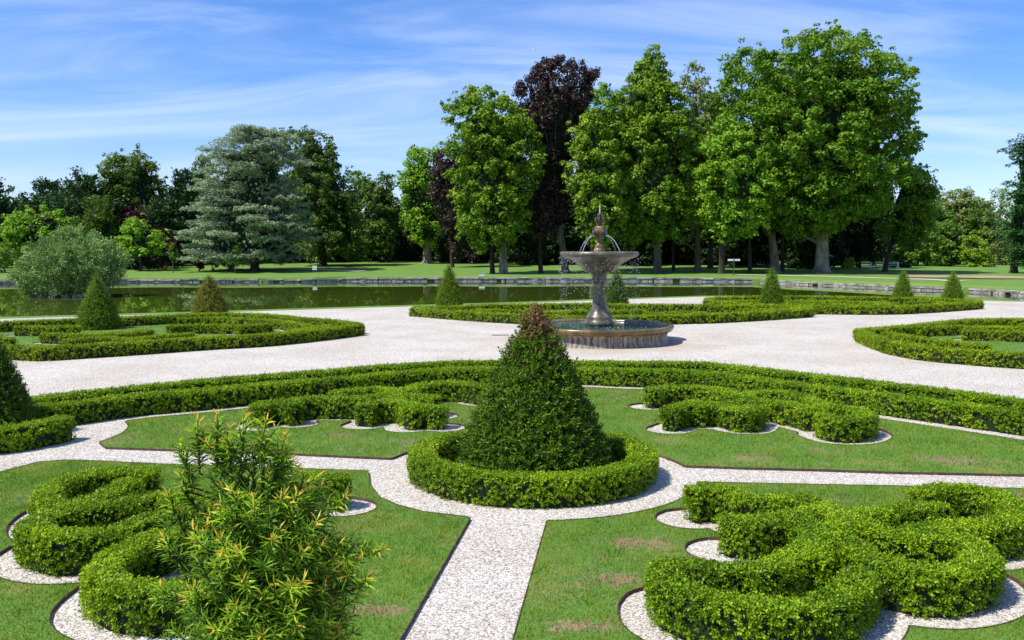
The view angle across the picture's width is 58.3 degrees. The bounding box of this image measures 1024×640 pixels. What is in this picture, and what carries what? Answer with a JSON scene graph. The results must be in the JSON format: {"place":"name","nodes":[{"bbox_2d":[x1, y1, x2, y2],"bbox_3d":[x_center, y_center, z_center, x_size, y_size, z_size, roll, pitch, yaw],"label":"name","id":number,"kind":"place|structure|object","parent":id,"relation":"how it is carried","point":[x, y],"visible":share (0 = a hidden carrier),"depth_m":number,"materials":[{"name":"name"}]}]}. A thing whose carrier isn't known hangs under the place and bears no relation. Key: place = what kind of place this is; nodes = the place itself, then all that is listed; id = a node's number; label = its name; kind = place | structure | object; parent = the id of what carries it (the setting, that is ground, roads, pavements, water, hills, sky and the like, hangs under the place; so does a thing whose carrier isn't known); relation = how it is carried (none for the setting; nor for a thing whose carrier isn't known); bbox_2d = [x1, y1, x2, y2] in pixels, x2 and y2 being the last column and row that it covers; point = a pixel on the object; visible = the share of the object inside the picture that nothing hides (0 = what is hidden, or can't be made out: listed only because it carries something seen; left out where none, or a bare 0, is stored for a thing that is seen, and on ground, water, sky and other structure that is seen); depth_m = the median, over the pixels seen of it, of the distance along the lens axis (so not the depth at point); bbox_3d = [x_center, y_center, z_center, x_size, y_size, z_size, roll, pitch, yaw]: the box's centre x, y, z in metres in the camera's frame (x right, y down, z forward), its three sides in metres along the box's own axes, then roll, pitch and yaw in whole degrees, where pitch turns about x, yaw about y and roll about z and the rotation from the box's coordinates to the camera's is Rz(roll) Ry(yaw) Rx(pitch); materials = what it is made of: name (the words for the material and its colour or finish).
{"place":"outdoors","nodes":[
{"label":"outdoors","id":0,"kind":"place"},
{"bbox_2d":[0,323,282,346],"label":"lawn","id":1,"kind":"structure","parent":0,"point":[21,340],"depth_m":43.53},
{"bbox_2d":[73,274,123,330],"bbox_3d":[-20.736,-0.834,45.938,2.400,2.993,2.353,0,4,0],"label":"topiary cone","id":2,"kind":"object","parent":1,"relation":"on","point":[97,310],"visible":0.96,"depth_m":45.48,"materials":[{"name":"green plant"}]},
{"bbox_2d":[101,403,472,457],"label":"lawn","id":3,"kind":"structure","parent":0,"point":[361,441],"depth_m":19.44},
{"bbox_2d":[0,311,1023,639],"bbox_3d":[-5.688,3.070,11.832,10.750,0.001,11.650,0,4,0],"label":"lawn","id":4,"kind":"structure","parent":0,"point":[383,623],"depth_m":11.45,"materials":[{"name":"plant"}]},
{"bbox_2d":[0,297,1023,639],"bbox_3d":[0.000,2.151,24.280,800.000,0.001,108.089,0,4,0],"label":"gravel court","id":5,"kind":"object","parent":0,"point":[818,343],"visible":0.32,"depth_m":26.91,"materials":[{"name":"gravel"}]},
{"bbox_2d":[0,335,41,425],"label":"topiary cone","id":6,"kind":"object","parent":5,"relation":"on","point":[15,406],"visible":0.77,"depth_m":19.49,"materials":[{"name":"green plant"}]},
{"bbox_2d":[0,414,77,453],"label":"boxwood hedge","id":7,"kind":"object","parent":5,"relation":"on","point":[37,433],"visible":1,"depth_m":18.50,"materials":[{"name":"green plant"}]},
{"bbox_2d":[12,324,81,335],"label":"boxwood hedge","id":8,"kind":"object","parent":5,"relation":"on","point":[27,330],"visible":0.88,"depth_m":42.44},
{"bbox_2d":[37,328,155,343],"bbox_3d":[-17.800,0.741,39.457,4.719,0.698,1.983,-2,5,-23],"label":"boxwood hedge","id":9,"kind":"object","parent":5,"relation":"on","point":[47,337],"visible":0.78,"depth_m":39.02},
{"bbox_2d":[58,332,197,345],"bbox_3d":[-15.574,0.873,37.587,5.391,0.675,1.873,-2,5,-27],"label":"boxwood hedge","id":10,"kind":"object","parent":5,"relation":"on","point":[92,339],"visible":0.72,"depth_m":37.24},
{"bbox_2d":[10,464,352,639],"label":"boxwood hedge","id":11,"kind":"object","parent":5,"relation":"on","point":[97,531],"visible":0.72,"depth_m":11.36,"materials":[{"name":"green plant"}]},
{"bbox_2d":[0,312,365,360],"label":"border hedge","id":12,"kind":"object","parent":5,"relation":"on","point":[340,328],"visible":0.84,"depth_m":37.47,"materials":[{"name":"plant"}]},
{"bbox_2d":[163,322,233,333],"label":"boxwood hedge","id":13,"kind":"object","parent":5,"relation":"on","point":[220,328],"visible":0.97,"depth_m":43.51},
{"bbox_2d":[190,273,227,312],"bbox_3d":[-17.712,-1.337,53.715,2.352,2.780,2.370,0,4,0],"label":"topiary cone","id":14,"kind":"object","parent":5,"relation":"on","point":[210,299],"visible":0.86,"depth_m":53.23,"materials":[{"name":"green plant"}]},
{"bbox_2d":[176,315,244,325],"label":"boxwood hedge","id":15,"kind":"object","parent":5,"relation":"on","point":[212,320],"visible":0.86,"depth_m":47.90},
{"bbox_2d":[0,460,470,639],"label":"lawn edging","id":16,"kind":"object","parent":5,"relation":"on","point":[62,600],"visible":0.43,"depth_m":12.03,"materials":[{"name":"metal"}]},
{"bbox_2d":[233,322,274,334],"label":"boxwood hedge","id":17,"kind":"object","parent":5,"relation":"on","point":[239,329],"visible":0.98,"depth_m":43.41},
{"bbox_2d":[149,407,394,639],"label":"yew bush","id":18,"kind":"object","parent":5,"relation":"on","point":[276,564],"visible":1,"depth_m":3.50,"materials":[{"name":"plant"}]},
{"bbox_2d":[99,403,470,459],"bbox_3d":[-5.535,2.225,23.138,10.024,0.067,11.314,0,4,0],"label":"lawn edging","id":19,"kind":"object","parent":5,"relation":"on","point":[298,454],"visible":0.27,"depth_m":18.31,"materials":[{"name":"metal"}]},
{"bbox_2d":[245,317,333,331],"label":"boxwood hedge","id":20,"kind":"object","parent":5,"relation":"on","point":[286,325],"visible":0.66,"depth_m":45.34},
{"bbox_2d":[245,379,489,430],"bbox_3d":[-3.017,2.029,22.408,5.975,0.724,4.382,0,4,0],"label":"boxwood hedge","id":21,"kind":"object","parent":5,"relation":"on","point":[415,405],"visible":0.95,"depth_m":21.45,"materials":[{"name":"green plant"}]},
{"bbox_2d":[435,262,463,306],"bbox_3d":[-4.393,-2.377,63.815,2.237,3.332,2.168,0,4,0],"label":"topiary cone","id":22,"kind":"object","parent":5,"relation":"on","point":[449,294],"visible":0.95,"depth_m":63.43,"materials":[{"name":"green plant"}]},
{"bbox_2d":[28,358,1023,411],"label":"boxwood hedge","id":23,"kind":"object","parent":5,"relation":"on","point":[947,393],"visible":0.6,"depth_m":25.11,"materials":[{"name":"green plant"}]},
{"bbox_2d":[30,364,1023,436],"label":"boxwood hedge","id":24,"kind":"object","parent":5,"relation":"on","point":[983,416],"visible":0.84,"depth_m":23.17,"materials":[{"name":"green plant"}]},
{"bbox_2d":[469,307,588,317],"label":"boxwood hedge","id":25,"kind":"object","parent":5,"relation":"on","point":[577,312],"visible":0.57,"depth_m":53.55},
{"bbox_2d":[406,429,659,509],"bbox_3d":[0.359,2.500,16.296,4.486,0.663,4.468,0,4,0],"label":"boxwood hedge","id":26,"kind":"object","parent":5,"relation":"on","point":[630,470],"visible":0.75,"depth_m":14.59,"materials":[{"name":"green plant"}]},
{"bbox_2d":[452,300,614,475],"bbox_3d":[0.425,1.300,16.225,2.958,3.320,2.907,0,4,0],"label":"topiary cone","id":27,"kind":"object","parent":5,"relation":"on","point":[536,410],"visible":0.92,"depth_m":15.60,"materials":[{"name":"green plant"}]},
{"bbox_2d":[543,206,673,348],"bbox_3d":[3.791,-2.028,39.862,6.450,5.990,6.450,0,4,0],"label":"fountain","id":28,"kind":"object","parent":5,"relation":"on","point":[598,327],"visible":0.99,"depth_m":38.93,"materials":[{"name":"stone"}]},
{"bbox_2d":[408,301,814,324],"bbox_3d":[6.136,-0.422,53.880,24.786,0.872,12.244,0,4,0],"label":"border hedge","id":29,"kind":"object","parent":5,"relation":"on","point":[464,313],"visible":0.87,"depth_m":53.11,"materials":[{"name":"plant"}]},
{"bbox_2d":[605,268,629,304],"bbox_3d":[6.890,-1.980,60.495,2.073,3.041,2.103,0,4,0],"label":"topiary cone","id":30,"kind":"object","parent":5,"relation":"on","point":[613,296],"visible":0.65,"depth_m":60.15,"materials":[{"name":"green plant"}]},
{"bbox_2d":[641,382,880,442],"bbox_3d":[5.591,2.099,21.390,4.765,0.723,5.009,0,4,0],"label":"boxwood hedge","id":31,"kind":"object","parent":5,"relation":"on","point":[684,406],"visible":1,"depth_m":20.57,"materials":[{"name":"green plant"}]},
{"bbox_2d":[512,481,1023,639],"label":"lawn edging","id":32,"kind":"object","parent":5,"relation":"on","point":[640,589],"visible":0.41,"depth_m":11.90,"materials":[{"name":"metal"}]},
{"bbox_2d":[593,387,1023,476],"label":"lawn edging","id":33,"kind":"object","parent":5,"relation":"on","point":[843,471],"visible":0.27,"depth_m":16.63,"materials":[{"name":"metal"}]},
{"bbox_2d":[730,298,900,307],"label":"boxwood hedge","id":34,"kind":"object","parent":5,"relation":"on","point":[811,302],"visible":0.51,"depth_m":62.36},
{"bbox_2d":[643,479,1023,639],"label":"boxwood hedge","id":35,"kind":"object","parent":5,"relation":"on","point":[817,568],"visible":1,"depth_m":10.39,"materials":[{"name":"green plant"}]},
{"bbox_2d":[701,294,984,314],"bbox_3d":[22.864,-1.082,62.749,19.239,0.925,13.216,0,4,0],"label":"border hedge","id":36,"kind":"object","parent":5,"relation":"on","point":[950,305],"visible":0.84,"depth_m":59.75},
{"bbox_2d":[891,270,914,297],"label":"topiary cone","id":37,"kind":"object","parent":5,"relation":"on","point":[902,287],"visible":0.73,"depth_m":68.15,"materials":[{"name":"green plant"}]},
{"bbox_2d":[880,330,993,351],"bbox_3d":[16.823,0.922,36.991,0.967,0.718,5.882,-1,5,-17],"label":"boxwood hedge","id":38,"kind":"object","parent":5,"relation":"on","point":[925,340],"visible":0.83,"depth_m":36.30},
{"bbox_2d":[852,317,1023,368],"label":"border hedge","id":39,"kind":"object","parent":5,"relation":"on","point":[871,337],"visible":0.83,"depth_m":33.74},
{"bbox_2d":[913,323,969,336],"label":"boxwood hedge","id":40,"kind":"object","parent":5,"relation":"on","point":[939,330],"visible":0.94,"depth_m":42.41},
{"bbox_2d":[941,271,965,299],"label":"topiary cone","id":41,"kind":"object","parent":5,"relation":"on","point":[953,288],"visible":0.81,"depth_m":70.66,"materials":[{"name":"green plant"}]},
{"bbox_2d":[959,323,1023,342],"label":"boxwood hedge","id":42,"kind":"object","parent":5,"relation":"on","point":[1006,333],"visible":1,"depth_m":40.20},
{"bbox_2d":[0,282,1023,316],"bbox_3d":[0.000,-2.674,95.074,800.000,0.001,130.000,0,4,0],"label":"lake","id":43,"kind":"structure","parent":0,"point":[150,297],"depth_m":96.52,"materials":[{"name":"green liquid"}]},
{"bbox_2d":[28,291,110,297],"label":"islet","id":44,"kind":"object","parent":43,"relation":"in","point":[64,295],"visible":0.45,"depth_m":89.03,"materials":[{"name":"plant"}]},
{"bbox_2d":[4,222,133,296],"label":"island shrub","id":45,"kind":"object","parent":44,"relation":"on","point":[59,252],"visible":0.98,"depth_m":88.48,"materials":[{"name":"green plant"}]},
{"bbox_2d":[0,255,1023,291],"bbox_3d":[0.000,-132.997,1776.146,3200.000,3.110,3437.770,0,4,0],"label":"park lawn","id":46,"kind":"structure","parent":0,"point":[372,268],"depth_m":152.41,"materials":[{"name":"plant"}]},
{"bbox_2d":[0,177,22,266],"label":"dark conifer","id":47,"kind":"object","parent":46,"relation":"on","point":[5,203],"visible":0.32,"depth_m":174.31,"materials":[{"name":"green plant"}]},
{"bbox_2d":[0,247,28,272],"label":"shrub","id":48,"kind":"object","parent":46,"relation":"on","point":[4,260],"visible":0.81,"depth_m":150.02,"materials":[{"name":"green plant"}]},
{"bbox_2d":[1,201,77,270],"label":"tree","id":49,"kind":"object","parent":46,"relation":"on","point":[20,228],"visible":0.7,"depth_m":156.64,"materials":[{"name":"green plant"}]},
{"bbox_2d":[18,176,65,265],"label":"dark conifer","id":50,"kind":"object","parent":46,"relation":"on","point":[33,204],"visible":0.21,"depth_m":186.61,"materials":[{"name":"green plant"}]},
{"bbox_2d":[37,165,129,263],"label":"dark conifer","id":51,"kind":"object","parent":46,"relation":"on","point":[75,195],"visible":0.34,"depth_m":178.06,"materials":[{"name":"green plant"}]},
{"bbox_2d":[72,192,122,261],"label":"yew tree","id":52,"kind":"object","parent":46,"relation":"on","point":[99,219],"visible":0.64,"depth_m":163.69,"materials":[{"name":"green plant"}]},
{"bbox_2d":[95,143,167,246],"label":"chestnut tree","id":53,"kind":"object","parent":46,"relation":"on","point":[132,179],"visible":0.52,"depth_m":183.89,"materials":[{"name":"green plant"}]},
{"bbox_2d":[117,205,155,267],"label":"purple tree","id":54,"kind":"object","parent":46,"relation":"on","point":[136,212],"visible":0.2,"depth_m":166.20,"materials":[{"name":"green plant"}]},
{"bbox_2d":[114,212,169,270],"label":"tree","id":55,"kind":"object","parent":46,"relation":"on","point":[139,239],"visible":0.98,"depth_m":155.91,"materials":[{"name":"green plant"}]},
{"bbox_2d":[121,195,181,265],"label":"dark conifer","id":56,"kind":"object","parent":46,"relation":"on","point":[158,213],"visible":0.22,"depth_m":175.67,"materials":[{"name":"green plant"}]},
{"bbox_2d":[121,252,184,268],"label":"clipped hedge","id":57,"kind":"object","parent":46,"relation":"on","point":[153,262],"visible":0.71,"depth_m":161.03,"materials":[{"name":"green plant"}]},
{"bbox_2d":[0,278,347,283],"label":"stone quay wall","id":58,"kind":"structure","parent":46,"relation":"on","point":[198,280],"depth_m":128.99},
{"bbox_2d":[160,167,202,261],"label":"dark conifer","id":59,"kind":"object","parent":46,"relation":"on","point":[180,192],"visible":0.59,"depth_m":179.60,"materials":[{"name":"green plant"}]},
{"bbox_2d":[187,154,219,256],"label":"dark tree","id":60,"kind":"object","parent":46,"relation":"on","point":[197,193],"visible":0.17,"depth_m":183.14,"materials":[{"name":"green plant"}]},
{"bbox_2d":[173,123,321,270],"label":"cedar tree","id":61,"kind":"object","parent":46,"relation":"on","point":[251,214],"visible":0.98,"depth_m":153.21,"materials":[{"name":"green plant"}]},
{"bbox_2d":[260,179,314,263],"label":"woodland tree","id":62,"kind":"object","parent":46,"relation":"on","point":[302,260],"visible":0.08,"depth_m":190.93,"materials":[{"name":"green plant"}]},
{"bbox_2d":[278,124,371,265],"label":"broad tree","id":63,"kind":"object","parent":46,"relation":"on","point":[336,217],"visible":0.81,"depth_m":173.85,"materials":[{"name":"green plant"}]},
{"bbox_2d":[344,165,371,261],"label":"broad tree","id":64,"kind":"object","parent":46,"relation":"on","point":[358,181],"visible":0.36,"depth_m":197.16,"materials":[{"name":"green plant"}]},
{"bbox_2d":[355,171,404,261],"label":"broad tree","id":65,"kind":"object","parent":46,"relation":"on","point":[382,210],"visible":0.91,"depth_m":192.86,"materials":[{"name":"green plant"}]},
{"bbox_2d":[371,199,438,260],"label":"woodland tree","id":66,"kind":"object","parent":46,"relation":"on","point":[406,248],"visible":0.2,"depth_m":206.55,"materials":[{"name":"green plant"}]},
{"bbox_2d":[393,140,446,263],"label":"plane tree","id":67,"kind":"object","parent":46,"relation":"on","point":[421,220],"visible":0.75,"depth_m":184.67,"materials":[{"name":"green plant"}]},
{"bbox_2d":[424,137,480,266],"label":"copper beech","id":68,"kind":"object","parent":46,"relation":"on","point":[461,247],"visible":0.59,"depth_m":169.50,"materials":[{"name":"purple plant"}]},
{"bbox_2d":[432,221,495,262],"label":"woodland tree","id":69,"kind":"object","parent":46,"relation":"on","point":[444,257],"visible":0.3,"depth_m":193.18,"materials":[{"name":"green plant"}]},
{"bbox_2d":[439,84,547,273],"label":"maple tree","id":70,"kind":"object","parent":46,"relation":"on","point":[497,171],"visible":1,"depth_m":142.63,"materials":[{"name":"green plant"}]},
{"bbox_2d":[488,192,582,265],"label":"woodland tree","id":71,"kind":"object","parent":46,"relation":"on","point":[523,249],"visible":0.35,"depth_m":181.13,"materials":[{"name":"green plant"}]},
{"bbox_2d":[346,277,753,281],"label":"stone quay wall","id":72,"kind":"structure","parent":46,"relation":"on","point":[494,279],"depth_m":132.19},
{"bbox_2d":[511,54,601,272],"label":"copper beech","id":73,"kind":"object","parent":46,"relation":"on","point":[553,106],"visible":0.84,"depth_m":145.88,"materials":[{"name":"purple plant"}]},
{"bbox_2d":[552,191,595,264],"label":"woodland tree","id":74,"kind":"object","parent":46,"relation":"on","point":[571,221],"visible":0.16,"depth_m":183.07,"materials":[{"name":"green plant"}]},
{"bbox_2d":[559,108,630,273],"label":"lime tree","id":75,"kind":"object","parent":46,"relation":"on","point":[597,179],"visible":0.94,"depth_m":141.88,"materials":[{"name":"green plant"}]},
{"bbox_2d":[575,81,643,250],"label":"lime tree","id":76,"kind":"object","parent":46,"relation":"on","point":[608,114],"visible":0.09,"depth_m":155.25,"materials":[{"name":"green plant"}]},
{"bbox_2d":[587,227,665,266],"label":"woodland tree","id":77,"kind":"object","parent":46,"relation":"on","point":[645,248],"visible":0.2,"depth_m":178.12,"materials":[{"name":"green plant"}]},
{"bbox_2d":[608,44,706,273],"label":"tall tree","id":78,"kind":"object","parent":46,"relation":"on","point":[663,160],"visible":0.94,"depth_m":145.53,"materials":[{"name":"green plant"}]},
{"bbox_2d":[648,227,691,263],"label":"woodland tree","id":79,"kind":"object","parent":46,"relation":"on","point":[665,248],"visible":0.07,"depth_m":187.64,"materials":[{"name":"green plant"}]},
{"bbox_2d":[677,60,724,271],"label":"tall tree","id":80,"kind":"object","parent":46,"relation":"on","point":[701,103],"visible":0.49,"depth_m":152.20,"materials":[{"name":"green plant"}]},
{"bbox_2d":[667,207,737,264],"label":"woodland tree","id":81,"kind":"object","parent":46,"relation":"on","point":[689,249],"visible":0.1,"depth_m":182.57,"materials":[{"name":"green plant"}]},
{"bbox_2d":[681,86,729,268],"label":"tall tree","id":82,"kind":"object","parent":46,"relation":"on","point":[710,255],"visible":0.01,"depth_m":166.29,"materials":[{"name":"green plant"}]},
{"bbox_2d":[684,106,789,273],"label":"plane tree","id":83,"kind":"object","parent":46,"relation":"on","point":[734,191],"visible":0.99,"depth_m":142.14,"materials":[{"name":"green plant"}]},
{"bbox_2d":[701,226,779,266],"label":"woodland tree","id":84,"kind":"object","parent":46,"relation":"on","point":[739,251],"visible":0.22,"depth_m":176.00,"materials":[{"name":"green plant"}]},
{"bbox_2d":[700,37,821,272],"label":"plane tree","id":85,"kind":"object","parent":46,"relation":"on","point":[737,69],"visible":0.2,"depth_m":147.94,"materials":[{"name":"green plant"}]},
{"bbox_2d":[751,221,849,268],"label":"woodland tree","id":86,"kind":"object","parent":46,"relation":"on","point":[799,253],"visible":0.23,"depth_m":168.28,"materials":[{"name":"green plant"}]},
{"bbox_2d":[721,19,928,273],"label":"plane tree","id":87,"kind":"object","parent":46,"relation":"on","point":[836,127],"visible":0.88,"depth_m":140.39,"materials":[{"name":"green plant"}]},
{"bbox_2d":[832,175,897,267],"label":"broad tree","id":88,"kind":"object","parent":46,"relation":"on","point":[861,239],"visible":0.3,"depth_m":174.61,"materials":[{"name":"green plant"}]},
{"bbox_2d":[760,280,1023,295],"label":"stone quay wall","id":89,"kind":"structure","parent":46,"relation":"on","point":[1000,292],"depth_m":107.60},
{"bbox_2d":[879,221,932,265],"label":"broad tree","id":90,"kind":"object","parent":46,"relation":"on","point":[911,255],"visible":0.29,"depth_m":195.28,"materials":[{"name":"green plant"}]},
{"bbox_2d":[871,164,943,271],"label":"broad tree","id":91,"kind":"object","parent":46,"relation":"on","point":[911,214],"visible":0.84,"depth_m":155.03,"materials":[{"name":"green plant"}]},
{"bbox_2d":[914,199,956,264],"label":"broad tree","id":92,"kind":"object","parent":46,"relation":"on","point":[943,217],"visible":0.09,"depth_m":204.37,"materials":[{"name":"green plant"}]},
{"bbox_2d":[924,214,966,265],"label":"broad tree","id":93,"kind":"object","parent":46,"relation":"on","point":[947,243],"visible":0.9,"depth_m":191.80,"materials":[{"name":"green plant"}]},
{"bbox_2d":[939,186,997,261],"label":"broad tree","id":94,"kind":"object","parent":46,"relation":"on","point":[963,203],"visible":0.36,"depth_m":214.28,"materials":[{"name":"green plant"}]},
{"bbox_2d":[957,231,997,266],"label":"tree","id":95,"kind":"object","parent":46,"relation":"on","point":[977,252],"visible":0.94,"depth_m":188.08,"materials":[{"name":"green plant"}]},
{"bbox_2d":[964,200,1009,264],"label":"broad tree","id":96,"kind":"object","parent":46,"relation":"on","point":[976,224],"visible":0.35,"depth_m":209.25,"materials":[{"name":"green plant"}]},
{"bbox_2d":[977,187,1014,264],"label":"broad tree","id":97,"kind":"object","parent":46,"relation":"on","point":[987,210],"visible":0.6,"depth_m":203.29,"materials":[{"name":"green plant"}]},
{"bbox_2d":[988,133,1023,272],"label":"pine tree","id":98,"kind":"object","parent":46,"relation":"on","point":[1015,228],"visible":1,"depth_m":148.59,"materials":[{"name":"green plant"}]},
{"bbox_2d":[0,418,1023,639],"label":"loose gravel","id":99,"kind":"structure","parent":0,"point":[517,613],"depth_m":13.10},
{"bbox_2d":[0,296,1023,318],"bbox_3d":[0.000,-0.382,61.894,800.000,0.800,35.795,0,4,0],"label":"grass verge","id":100,"kind":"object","parent":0,"point":[381,306],"depth_m":62.96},
{"bbox_2d":[0,0,1023,221],"label":"sky","id":101,"kind":"structure","parent":0,"point":[81,80],"materials":[{"name":"blue"}]},
{"bbox_2d":[514,482,1023,639],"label":"lawn","id":102,"kind":"structure","parent":0,"point":[568,620],"depth_m":11.28,"materials":[{"name":"plant"}]},
{"bbox_2d":[582,387,1023,473],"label":"lawn","id":103,"kind":"structure","parent":0,"point":[826,463],"depth_m":18.18,"materials":[{"name":"plant"}]},
{"bbox_2d":[906,275,1023,277],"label":"dry ground","id":104,"kind":"structure","parent":0,"point":[968,276],"depth_m":129.78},
{"bbox_2d":[931,336,1023,352],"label":"lawn","id":105,"kind":"structure","parent":0,"point":[1002,346],"depth_m":38.08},
{"label":"lawn","id":106,"kind":"structure","parent":0,"visible":0},
{"bbox_2d":[758,267,784,304],"bbox_3d":[17.664,-2.168,62.502,2.054,3.068,2.005,0,4,0],"label":"topiary cone","id":107,"kind":"object","parent":106,"relation":"on","point":[771,291],"visible":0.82,"depth_m":62.12,"materials":[{"name":"green plant"}]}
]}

